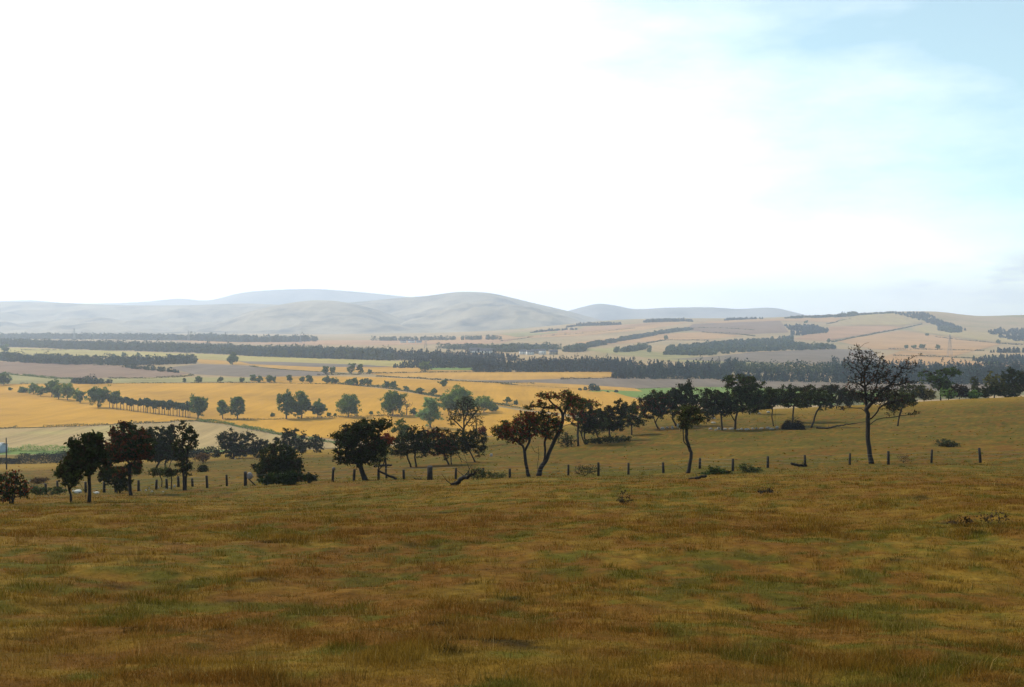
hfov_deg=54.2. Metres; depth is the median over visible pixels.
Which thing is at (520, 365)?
wood
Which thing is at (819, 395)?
hawthorn tree
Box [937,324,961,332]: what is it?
wood
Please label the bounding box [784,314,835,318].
wood
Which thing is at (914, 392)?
shrub
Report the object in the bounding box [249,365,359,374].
hedge
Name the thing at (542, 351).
house
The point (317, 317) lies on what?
nearer hill
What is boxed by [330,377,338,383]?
hedge tree
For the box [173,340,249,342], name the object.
stubble field
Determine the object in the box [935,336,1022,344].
hedge
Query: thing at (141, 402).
slim tree
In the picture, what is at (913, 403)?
hawthorn tree
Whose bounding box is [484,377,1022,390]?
ploughed field
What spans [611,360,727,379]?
wood
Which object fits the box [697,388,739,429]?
hawthorn tree
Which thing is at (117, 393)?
oak tree
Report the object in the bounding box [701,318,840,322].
stubble field
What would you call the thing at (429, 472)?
gate post
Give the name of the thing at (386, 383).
hedge tree
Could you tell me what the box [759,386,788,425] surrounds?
hawthorn tree
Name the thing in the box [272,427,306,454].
shrub
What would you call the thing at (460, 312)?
hills
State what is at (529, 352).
house
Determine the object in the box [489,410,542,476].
hawthorn tree
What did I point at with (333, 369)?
field tree
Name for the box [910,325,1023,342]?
grass field
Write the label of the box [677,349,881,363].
ploughed field
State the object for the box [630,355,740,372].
wood
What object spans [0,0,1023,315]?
sky
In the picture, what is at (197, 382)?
hedge
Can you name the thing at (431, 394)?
hedge
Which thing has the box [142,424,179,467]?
hawthorn tree
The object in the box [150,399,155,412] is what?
slim tree
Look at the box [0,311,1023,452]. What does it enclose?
ground
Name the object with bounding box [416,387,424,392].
hedge tree
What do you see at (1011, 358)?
wood
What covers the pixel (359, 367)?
field tree
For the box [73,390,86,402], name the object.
oak tree
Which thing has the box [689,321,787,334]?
stubble field
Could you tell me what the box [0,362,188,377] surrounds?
ploughed field
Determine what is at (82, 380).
wood
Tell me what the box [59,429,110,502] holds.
hawthorn tree
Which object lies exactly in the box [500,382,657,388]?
hedge
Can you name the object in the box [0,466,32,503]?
shrub
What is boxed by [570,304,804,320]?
distant hills
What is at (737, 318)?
wood
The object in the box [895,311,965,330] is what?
wood
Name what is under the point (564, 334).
hedge
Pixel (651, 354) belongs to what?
grass field
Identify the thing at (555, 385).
stubble field
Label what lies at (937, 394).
rough field
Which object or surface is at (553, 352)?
house
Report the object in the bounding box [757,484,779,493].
thistle clump
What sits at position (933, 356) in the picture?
hedge
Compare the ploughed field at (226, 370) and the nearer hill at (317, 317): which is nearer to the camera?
the ploughed field at (226, 370)
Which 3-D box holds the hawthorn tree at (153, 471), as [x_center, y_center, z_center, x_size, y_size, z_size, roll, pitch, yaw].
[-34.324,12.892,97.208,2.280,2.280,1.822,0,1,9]
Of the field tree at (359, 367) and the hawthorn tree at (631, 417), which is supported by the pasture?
the hawthorn tree at (631, 417)
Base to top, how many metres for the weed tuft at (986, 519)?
0.412 m
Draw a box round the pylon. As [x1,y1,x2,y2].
[946,334,952,356]
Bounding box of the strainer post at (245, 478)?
[244,471,254,485]
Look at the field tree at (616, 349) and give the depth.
1893.29 m
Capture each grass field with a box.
[0,348,459,365]
[504,327,582,336]
[587,348,779,365]
[838,313,925,325]
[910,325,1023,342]
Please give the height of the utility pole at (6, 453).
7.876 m
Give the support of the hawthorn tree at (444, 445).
on the pasture
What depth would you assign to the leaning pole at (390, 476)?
82.95 m
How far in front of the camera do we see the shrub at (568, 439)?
159.95 m
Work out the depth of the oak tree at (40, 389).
794.98 m
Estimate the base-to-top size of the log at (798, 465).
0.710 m
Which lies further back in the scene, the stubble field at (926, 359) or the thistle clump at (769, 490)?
the stubble field at (926, 359)
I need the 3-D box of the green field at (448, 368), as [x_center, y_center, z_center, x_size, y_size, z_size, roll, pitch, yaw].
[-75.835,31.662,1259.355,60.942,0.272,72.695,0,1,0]
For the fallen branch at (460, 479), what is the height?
1.301 m
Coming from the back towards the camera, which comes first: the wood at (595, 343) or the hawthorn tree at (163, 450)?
the wood at (595, 343)
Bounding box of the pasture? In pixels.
[0,397,1023,686]
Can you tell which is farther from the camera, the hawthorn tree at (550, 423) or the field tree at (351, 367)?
the field tree at (351, 367)
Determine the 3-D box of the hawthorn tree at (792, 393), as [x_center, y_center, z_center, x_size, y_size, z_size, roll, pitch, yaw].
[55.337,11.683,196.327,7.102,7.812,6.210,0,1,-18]
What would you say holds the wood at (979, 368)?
on the ground at (980, 323)
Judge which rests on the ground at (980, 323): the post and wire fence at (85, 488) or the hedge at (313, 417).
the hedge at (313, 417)
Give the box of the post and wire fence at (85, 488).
[37,448,1021,492]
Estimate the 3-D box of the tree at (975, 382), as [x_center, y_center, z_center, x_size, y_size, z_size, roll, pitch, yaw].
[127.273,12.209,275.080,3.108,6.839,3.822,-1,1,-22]
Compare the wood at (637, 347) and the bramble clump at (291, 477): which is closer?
the bramble clump at (291, 477)
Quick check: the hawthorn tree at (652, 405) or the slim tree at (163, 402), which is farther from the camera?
the slim tree at (163, 402)
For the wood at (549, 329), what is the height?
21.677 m
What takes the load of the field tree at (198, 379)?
on the ground at (980, 323)
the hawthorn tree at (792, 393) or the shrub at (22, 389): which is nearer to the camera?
the hawthorn tree at (792, 393)
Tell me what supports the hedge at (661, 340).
on the stubble field at (689, 336)
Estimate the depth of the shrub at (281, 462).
98.66 m
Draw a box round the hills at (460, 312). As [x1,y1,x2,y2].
[0,292,602,333]
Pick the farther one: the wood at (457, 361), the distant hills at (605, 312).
the distant hills at (605, 312)
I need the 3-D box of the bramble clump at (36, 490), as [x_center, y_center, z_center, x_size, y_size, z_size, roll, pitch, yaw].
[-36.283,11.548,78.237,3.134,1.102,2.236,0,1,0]
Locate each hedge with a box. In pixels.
[0,419,197,428]
[0,446,222,463]
[5,372,80,378]
[8,444,68,451]
[20,381,323,383]
[109,374,193,378]
[197,418,334,443]
[224,414,442,419]
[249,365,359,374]
[317,371,501,374]
[337,382,535,409]
[376,375,533,383]
[500,328,631,340]
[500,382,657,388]
[560,376,634,378]
[641,339,708,343]
[702,331,755,335]
[831,323,921,341]
[888,348,983,350]
[892,354,970,357]
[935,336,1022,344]
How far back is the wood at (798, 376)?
988.38 m
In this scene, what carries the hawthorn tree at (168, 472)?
on the pasture
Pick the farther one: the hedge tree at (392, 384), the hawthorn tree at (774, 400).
the hedge tree at (392, 384)
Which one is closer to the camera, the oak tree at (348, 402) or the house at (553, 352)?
the oak tree at (348, 402)
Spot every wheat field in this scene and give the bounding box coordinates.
[0,382,576,440]
[250,376,680,414]
[371,372,611,379]
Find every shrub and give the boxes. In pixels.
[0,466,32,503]
[17,386,27,392]
[29,476,50,483]
[97,465,133,492]
[192,452,210,462]
[197,463,208,471]
[212,426,257,458]
[249,435,268,457]
[250,438,304,478]
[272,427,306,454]
[295,430,309,453]
[304,472,318,482]
[308,434,324,452]
[409,407,416,414]
[477,425,486,435]
[556,432,576,446]
[857,388,905,403]
[896,382,926,398]
[915,385,935,400]
[933,437,960,446]
[939,388,958,399]
[948,383,969,398]
[961,390,981,398]
[977,383,997,397]
[994,383,1023,396]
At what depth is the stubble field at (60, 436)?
534.21 m
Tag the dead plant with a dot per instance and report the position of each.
(905, 457)
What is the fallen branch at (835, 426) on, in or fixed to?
on the pasture
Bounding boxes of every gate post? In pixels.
[427,465,432,479]
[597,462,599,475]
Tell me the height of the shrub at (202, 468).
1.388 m
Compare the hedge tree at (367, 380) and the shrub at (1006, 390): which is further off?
the hedge tree at (367, 380)
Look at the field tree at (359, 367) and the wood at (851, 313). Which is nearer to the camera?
the field tree at (359, 367)
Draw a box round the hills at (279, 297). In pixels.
[0,289,405,304]
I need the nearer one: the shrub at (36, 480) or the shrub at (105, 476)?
the shrub at (105, 476)
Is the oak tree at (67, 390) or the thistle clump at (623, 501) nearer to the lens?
the thistle clump at (623, 501)
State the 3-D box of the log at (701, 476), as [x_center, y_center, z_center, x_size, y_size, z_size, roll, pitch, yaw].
[11.270,8.029,60.310,1.018,0.404,0.944,1,2,35]
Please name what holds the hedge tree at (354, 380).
on the ground at (980, 323)
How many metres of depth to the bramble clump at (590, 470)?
87.57 m
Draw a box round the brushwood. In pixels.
[583,432,632,444]
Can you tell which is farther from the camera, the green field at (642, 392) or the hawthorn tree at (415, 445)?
the green field at (642, 392)
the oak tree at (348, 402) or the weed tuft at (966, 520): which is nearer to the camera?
the weed tuft at (966, 520)
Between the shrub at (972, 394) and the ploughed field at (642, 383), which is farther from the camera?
the ploughed field at (642, 383)
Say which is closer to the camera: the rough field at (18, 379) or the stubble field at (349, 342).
the rough field at (18, 379)
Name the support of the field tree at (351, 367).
on the ground at (980, 323)
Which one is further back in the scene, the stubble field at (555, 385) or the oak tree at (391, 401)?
the stubble field at (555, 385)
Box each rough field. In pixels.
[0,374,249,383]
[835,390,1023,405]
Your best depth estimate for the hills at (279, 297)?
10403.54 m
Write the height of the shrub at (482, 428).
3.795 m
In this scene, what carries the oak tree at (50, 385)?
on the wheat field at (24, 409)
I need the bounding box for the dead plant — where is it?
[897,454,909,462]
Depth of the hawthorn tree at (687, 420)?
84.17 m
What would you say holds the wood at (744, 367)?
on the ground at (980, 323)
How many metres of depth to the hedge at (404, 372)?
1156.80 m
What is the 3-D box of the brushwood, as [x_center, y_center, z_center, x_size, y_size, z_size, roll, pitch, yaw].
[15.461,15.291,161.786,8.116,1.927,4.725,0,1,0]
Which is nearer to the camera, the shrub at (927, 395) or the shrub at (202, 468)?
the shrub at (202, 468)
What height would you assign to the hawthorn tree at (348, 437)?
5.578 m
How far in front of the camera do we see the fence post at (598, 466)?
87.68 m
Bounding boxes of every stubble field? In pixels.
[0,422,338,454]
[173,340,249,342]
[197,359,472,371]
[250,339,515,344]
[382,322,688,341]
[506,382,639,390]
[538,322,661,332]
[576,332,739,344]
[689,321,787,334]
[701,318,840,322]
[794,326,901,340]
[838,331,998,355]
[885,351,987,364]
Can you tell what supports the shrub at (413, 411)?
on the ground at (980, 323)
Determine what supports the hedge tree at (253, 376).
on the wheat field at (501, 392)
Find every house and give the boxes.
[469,347,481,352]
[482,348,492,353]
[526,350,533,354]
[539,349,545,354]
[549,350,557,354]
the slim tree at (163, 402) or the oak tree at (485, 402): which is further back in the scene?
the oak tree at (485, 402)
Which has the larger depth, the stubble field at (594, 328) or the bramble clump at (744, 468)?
the stubble field at (594, 328)
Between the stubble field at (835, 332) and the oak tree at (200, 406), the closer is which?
the oak tree at (200, 406)
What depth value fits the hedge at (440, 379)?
1015.37 m
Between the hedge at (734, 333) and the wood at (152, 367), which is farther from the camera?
the hedge at (734, 333)
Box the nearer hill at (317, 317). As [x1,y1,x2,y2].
[197,300,404,333]
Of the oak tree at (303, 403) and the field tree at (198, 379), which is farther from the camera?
the field tree at (198, 379)
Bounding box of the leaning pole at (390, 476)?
[378,470,396,479]
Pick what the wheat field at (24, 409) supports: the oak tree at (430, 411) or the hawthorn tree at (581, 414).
the oak tree at (430, 411)
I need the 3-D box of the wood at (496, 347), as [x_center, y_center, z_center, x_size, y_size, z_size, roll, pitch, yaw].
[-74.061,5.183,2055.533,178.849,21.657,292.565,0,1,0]
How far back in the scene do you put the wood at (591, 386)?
858.61 m
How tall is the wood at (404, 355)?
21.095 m
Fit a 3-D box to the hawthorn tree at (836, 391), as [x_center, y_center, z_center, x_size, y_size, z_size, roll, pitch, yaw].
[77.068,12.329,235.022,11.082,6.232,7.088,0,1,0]
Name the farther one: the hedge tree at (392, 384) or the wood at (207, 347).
the wood at (207, 347)
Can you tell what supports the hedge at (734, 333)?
on the ground at (980, 323)
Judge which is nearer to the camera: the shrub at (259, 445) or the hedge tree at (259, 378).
the shrub at (259, 445)
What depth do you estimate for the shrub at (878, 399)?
261.73 m
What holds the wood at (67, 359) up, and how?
on the ground at (980, 323)
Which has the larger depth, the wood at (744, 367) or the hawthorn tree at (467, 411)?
the wood at (744, 367)
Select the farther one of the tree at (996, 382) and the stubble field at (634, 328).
the stubble field at (634, 328)
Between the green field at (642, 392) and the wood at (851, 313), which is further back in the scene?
the wood at (851, 313)
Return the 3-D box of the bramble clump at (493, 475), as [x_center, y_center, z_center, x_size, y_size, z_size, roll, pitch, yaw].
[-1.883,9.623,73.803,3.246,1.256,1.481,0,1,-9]
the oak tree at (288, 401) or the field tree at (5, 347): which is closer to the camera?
the oak tree at (288, 401)
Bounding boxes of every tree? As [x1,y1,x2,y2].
[0,344,9,351]
[0,371,12,384]
[27,383,37,393]
[35,386,45,395]
[43,378,58,396]
[51,381,64,398]
[51,461,83,501]
[58,383,78,399]
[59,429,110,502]
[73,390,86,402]
[83,384,112,406]
[99,420,157,494]
[110,390,123,397]
[113,396,120,406]
[139,398,144,411]
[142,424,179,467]
[143,398,151,412]
[144,466,162,486]
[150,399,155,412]
[156,465,180,489]
[160,400,166,414]
[170,420,199,490]
[188,393,208,417]
[194,376,202,382]
[216,400,231,418]
[226,352,238,364]
[229,396,245,418]
[249,374,256,380]
[254,375,262,381]
[265,375,275,382]
[276,389,297,418]
[286,375,292,381]
[293,390,311,417]
[305,375,312,382]
[307,398,327,417]
[321,366,328,374]
[322,375,330,382]
[327,416,395,479]
[330,366,335,373]
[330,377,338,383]
[335,393,362,416]
[347,363,355,373]
[350,377,358,384]
[356,364,363,373]
[363,378,372,385]
[370,448,392,478]
[376,390,408,416]
[380,431,396,477]
[381,380,389,386]
[388,381,397,386]
[389,417,410,441]
[390,424,431,466]
[415,396,443,427]
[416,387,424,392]
[417,426,461,464]
[419,361,431,371]
[428,388,437,393]
[437,378,447,385]
[438,392,463,413]
[444,383,478,412]
[446,396,483,447]
[449,427,488,461]
[475,395,495,411]
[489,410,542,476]
[503,397,511,402]
[522,388,586,475]
[561,395,601,445]
[575,406,607,444]
[588,417,612,437]
[598,398,628,436]
[613,346,619,352]
[618,399,648,434]
[635,389,680,428]
[666,379,705,425]
[669,404,707,472]
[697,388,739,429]
[721,372,772,429]
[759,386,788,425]
[778,383,810,421]
[792,384,836,427]
[820,383,863,408]
[838,343,922,463]
[884,388,918,425]
[917,366,963,399]
[969,376,979,391]
[983,370,1009,397]
[999,366,1023,396]
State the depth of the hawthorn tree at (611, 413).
167.18 m
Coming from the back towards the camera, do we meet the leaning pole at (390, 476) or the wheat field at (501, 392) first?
the wheat field at (501, 392)
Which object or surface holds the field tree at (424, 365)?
on the ground at (980, 323)
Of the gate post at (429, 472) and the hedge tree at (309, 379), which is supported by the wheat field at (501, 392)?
the hedge tree at (309, 379)
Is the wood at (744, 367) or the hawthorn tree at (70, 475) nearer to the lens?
the hawthorn tree at (70, 475)
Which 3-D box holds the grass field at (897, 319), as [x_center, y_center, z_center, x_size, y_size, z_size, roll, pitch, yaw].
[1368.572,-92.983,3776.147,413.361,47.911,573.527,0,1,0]
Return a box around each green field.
[0,450,229,454]
[430,367,472,369]
[590,387,877,404]
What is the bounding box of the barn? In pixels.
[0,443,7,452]
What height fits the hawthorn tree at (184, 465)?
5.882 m
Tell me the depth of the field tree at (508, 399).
726.30 m
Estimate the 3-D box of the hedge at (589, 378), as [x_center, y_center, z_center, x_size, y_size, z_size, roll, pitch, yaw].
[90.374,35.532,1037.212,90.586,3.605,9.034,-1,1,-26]
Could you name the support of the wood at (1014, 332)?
on the ground at (980, 323)
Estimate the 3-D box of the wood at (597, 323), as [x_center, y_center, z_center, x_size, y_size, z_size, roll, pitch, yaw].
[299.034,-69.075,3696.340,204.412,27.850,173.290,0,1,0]
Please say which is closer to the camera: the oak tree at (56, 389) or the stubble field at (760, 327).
the oak tree at (56, 389)
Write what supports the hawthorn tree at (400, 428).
on the pasture
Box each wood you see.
[0,331,317,341]
[0,337,396,360]
[0,349,197,365]
[70,374,112,383]
[122,362,178,372]
[246,346,519,360]
[370,334,501,340]
[393,351,499,367]
[436,342,517,351]
[470,353,619,371]
[501,341,586,351]
[530,328,576,332]
[566,321,621,327]
[578,383,599,390]
[584,327,693,347]
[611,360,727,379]
[620,343,651,351]
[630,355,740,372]
[643,317,692,322]
[662,334,835,355]
[716,368,1014,384]
[724,317,762,320]
[732,358,890,374]
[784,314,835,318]
[784,323,828,335]
[827,355,1023,378]
[836,311,858,316]
[859,311,893,314]
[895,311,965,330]
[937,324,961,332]
[972,353,1023,364]
[988,326,1023,340]
[990,347,1023,352]
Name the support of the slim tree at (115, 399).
on the ground at (980, 323)
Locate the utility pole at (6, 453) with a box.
[6,438,6,469]
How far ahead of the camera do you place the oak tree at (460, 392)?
644.83 m
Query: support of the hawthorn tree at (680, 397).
on the pasture
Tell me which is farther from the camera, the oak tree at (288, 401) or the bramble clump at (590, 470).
the oak tree at (288, 401)
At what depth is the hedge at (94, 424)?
572.87 m
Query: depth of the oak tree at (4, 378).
934.25 m
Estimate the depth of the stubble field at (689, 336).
2802.93 m
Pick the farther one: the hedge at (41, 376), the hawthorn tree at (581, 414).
the hedge at (41, 376)
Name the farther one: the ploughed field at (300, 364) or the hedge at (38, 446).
the ploughed field at (300, 364)
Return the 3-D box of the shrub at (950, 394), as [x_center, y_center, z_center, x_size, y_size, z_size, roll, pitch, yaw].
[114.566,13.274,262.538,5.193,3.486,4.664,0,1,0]
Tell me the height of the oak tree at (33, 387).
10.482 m
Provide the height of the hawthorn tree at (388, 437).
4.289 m
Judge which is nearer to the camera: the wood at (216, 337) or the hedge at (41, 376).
the hedge at (41, 376)
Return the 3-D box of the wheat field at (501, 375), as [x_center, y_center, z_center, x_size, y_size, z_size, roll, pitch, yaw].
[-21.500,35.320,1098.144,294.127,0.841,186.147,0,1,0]
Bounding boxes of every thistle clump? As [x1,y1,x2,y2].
[616,488,632,503]
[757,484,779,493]
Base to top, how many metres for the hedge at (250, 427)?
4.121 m
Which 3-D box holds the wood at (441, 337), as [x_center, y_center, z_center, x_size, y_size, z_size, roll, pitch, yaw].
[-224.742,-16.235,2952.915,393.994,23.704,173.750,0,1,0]
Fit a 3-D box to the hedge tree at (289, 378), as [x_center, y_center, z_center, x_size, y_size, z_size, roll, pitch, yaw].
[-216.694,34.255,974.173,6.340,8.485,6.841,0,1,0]
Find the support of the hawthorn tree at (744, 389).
on the pasture
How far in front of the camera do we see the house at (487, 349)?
1851.92 m
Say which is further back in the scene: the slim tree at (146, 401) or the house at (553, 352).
the house at (553, 352)
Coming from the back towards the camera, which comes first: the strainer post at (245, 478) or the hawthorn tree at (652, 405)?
the hawthorn tree at (652, 405)
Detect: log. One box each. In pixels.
[688,474,706,479]
[790,462,806,466]
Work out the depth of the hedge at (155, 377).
1050.18 m
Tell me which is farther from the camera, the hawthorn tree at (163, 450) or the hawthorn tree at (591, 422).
the hawthorn tree at (591, 422)
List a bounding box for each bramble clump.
[29,484,67,495]
[256,469,308,485]
[464,465,508,479]
[575,464,600,475]
[699,465,733,474]
[737,463,762,472]
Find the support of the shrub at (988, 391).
on the pasture
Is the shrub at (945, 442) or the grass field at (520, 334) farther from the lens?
the grass field at (520, 334)
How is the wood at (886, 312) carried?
on the ground at (980, 323)
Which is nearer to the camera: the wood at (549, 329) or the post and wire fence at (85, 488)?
the post and wire fence at (85, 488)
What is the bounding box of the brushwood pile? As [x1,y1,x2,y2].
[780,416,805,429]
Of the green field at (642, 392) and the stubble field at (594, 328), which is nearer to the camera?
the green field at (642, 392)
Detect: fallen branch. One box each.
[443,462,479,485]
[816,421,865,428]
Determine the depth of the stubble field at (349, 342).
2718.86 m
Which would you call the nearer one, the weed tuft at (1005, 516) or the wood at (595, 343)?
the weed tuft at (1005, 516)
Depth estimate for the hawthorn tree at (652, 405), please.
194.28 m
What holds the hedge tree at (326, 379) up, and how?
on the wheat field at (24, 409)
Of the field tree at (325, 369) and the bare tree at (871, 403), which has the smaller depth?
the bare tree at (871, 403)
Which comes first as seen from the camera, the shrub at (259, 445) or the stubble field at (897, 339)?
the shrub at (259, 445)
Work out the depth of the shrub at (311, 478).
84.13 m
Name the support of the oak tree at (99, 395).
on the wheat field at (24, 409)
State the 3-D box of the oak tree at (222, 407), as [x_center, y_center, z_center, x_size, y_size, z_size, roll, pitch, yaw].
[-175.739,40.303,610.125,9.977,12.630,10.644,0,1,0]
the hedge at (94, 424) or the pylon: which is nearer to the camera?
the hedge at (94, 424)
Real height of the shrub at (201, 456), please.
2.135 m
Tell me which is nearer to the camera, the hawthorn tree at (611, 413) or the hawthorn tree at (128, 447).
the hawthorn tree at (128, 447)
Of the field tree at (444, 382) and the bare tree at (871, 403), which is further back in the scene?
the field tree at (444, 382)
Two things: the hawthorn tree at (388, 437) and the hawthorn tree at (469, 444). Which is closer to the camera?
the hawthorn tree at (388, 437)
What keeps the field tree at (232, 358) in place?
on the ground at (980, 323)
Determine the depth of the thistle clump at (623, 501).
30.61 m
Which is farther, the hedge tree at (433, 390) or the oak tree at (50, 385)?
the hedge tree at (433, 390)
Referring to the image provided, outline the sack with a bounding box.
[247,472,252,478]
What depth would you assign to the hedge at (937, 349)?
2091.78 m
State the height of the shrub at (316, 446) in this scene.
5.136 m
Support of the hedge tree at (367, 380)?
on the ground at (980, 323)
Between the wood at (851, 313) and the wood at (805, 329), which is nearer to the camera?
the wood at (805, 329)
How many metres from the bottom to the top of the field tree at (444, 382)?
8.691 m
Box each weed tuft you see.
[959,515,975,522]
[976,510,999,523]
[986,511,1012,522]
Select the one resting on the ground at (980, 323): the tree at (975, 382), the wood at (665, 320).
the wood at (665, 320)
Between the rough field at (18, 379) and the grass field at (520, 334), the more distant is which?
the grass field at (520, 334)
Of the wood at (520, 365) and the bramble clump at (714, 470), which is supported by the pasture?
the bramble clump at (714, 470)
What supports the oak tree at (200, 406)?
on the wheat field at (24, 409)
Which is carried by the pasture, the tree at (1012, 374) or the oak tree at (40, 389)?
the tree at (1012, 374)
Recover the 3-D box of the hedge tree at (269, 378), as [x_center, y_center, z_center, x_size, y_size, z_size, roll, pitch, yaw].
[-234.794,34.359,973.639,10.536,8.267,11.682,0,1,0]
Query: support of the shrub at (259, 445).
on the pasture
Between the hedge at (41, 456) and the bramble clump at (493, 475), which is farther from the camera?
the hedge at (41, 456)
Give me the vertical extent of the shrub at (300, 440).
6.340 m
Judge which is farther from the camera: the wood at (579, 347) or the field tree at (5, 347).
the wood at (579, 347)
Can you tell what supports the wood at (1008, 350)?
on the ground at (980, 323)
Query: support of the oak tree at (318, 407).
on the ground at (980, 323)
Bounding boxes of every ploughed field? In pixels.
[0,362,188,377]
[167,364,328,376]
[240,361,386,366]
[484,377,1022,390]
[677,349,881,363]
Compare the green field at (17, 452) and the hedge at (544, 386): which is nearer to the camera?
the green field at (17, 452)
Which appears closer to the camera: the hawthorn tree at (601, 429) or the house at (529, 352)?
the hawthorn tree at (601, 429)
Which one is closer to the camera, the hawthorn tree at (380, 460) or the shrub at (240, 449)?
the hawthorn tree at (380, 460)
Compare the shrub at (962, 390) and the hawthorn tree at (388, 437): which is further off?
the shrub at (962, 390)
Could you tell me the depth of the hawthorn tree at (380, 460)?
84.15 m
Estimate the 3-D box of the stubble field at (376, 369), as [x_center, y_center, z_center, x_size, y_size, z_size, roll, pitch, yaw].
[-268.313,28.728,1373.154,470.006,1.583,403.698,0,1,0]
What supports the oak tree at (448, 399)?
on the ground at (980, 323)
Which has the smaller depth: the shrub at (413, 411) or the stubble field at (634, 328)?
the shrub at (413, 411)
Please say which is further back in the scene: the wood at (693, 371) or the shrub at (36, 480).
the wood at (693, 371)
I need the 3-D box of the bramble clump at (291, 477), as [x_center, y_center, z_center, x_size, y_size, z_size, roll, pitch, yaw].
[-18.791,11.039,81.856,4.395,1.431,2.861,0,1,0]
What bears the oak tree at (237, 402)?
on the ground at (980, 323)

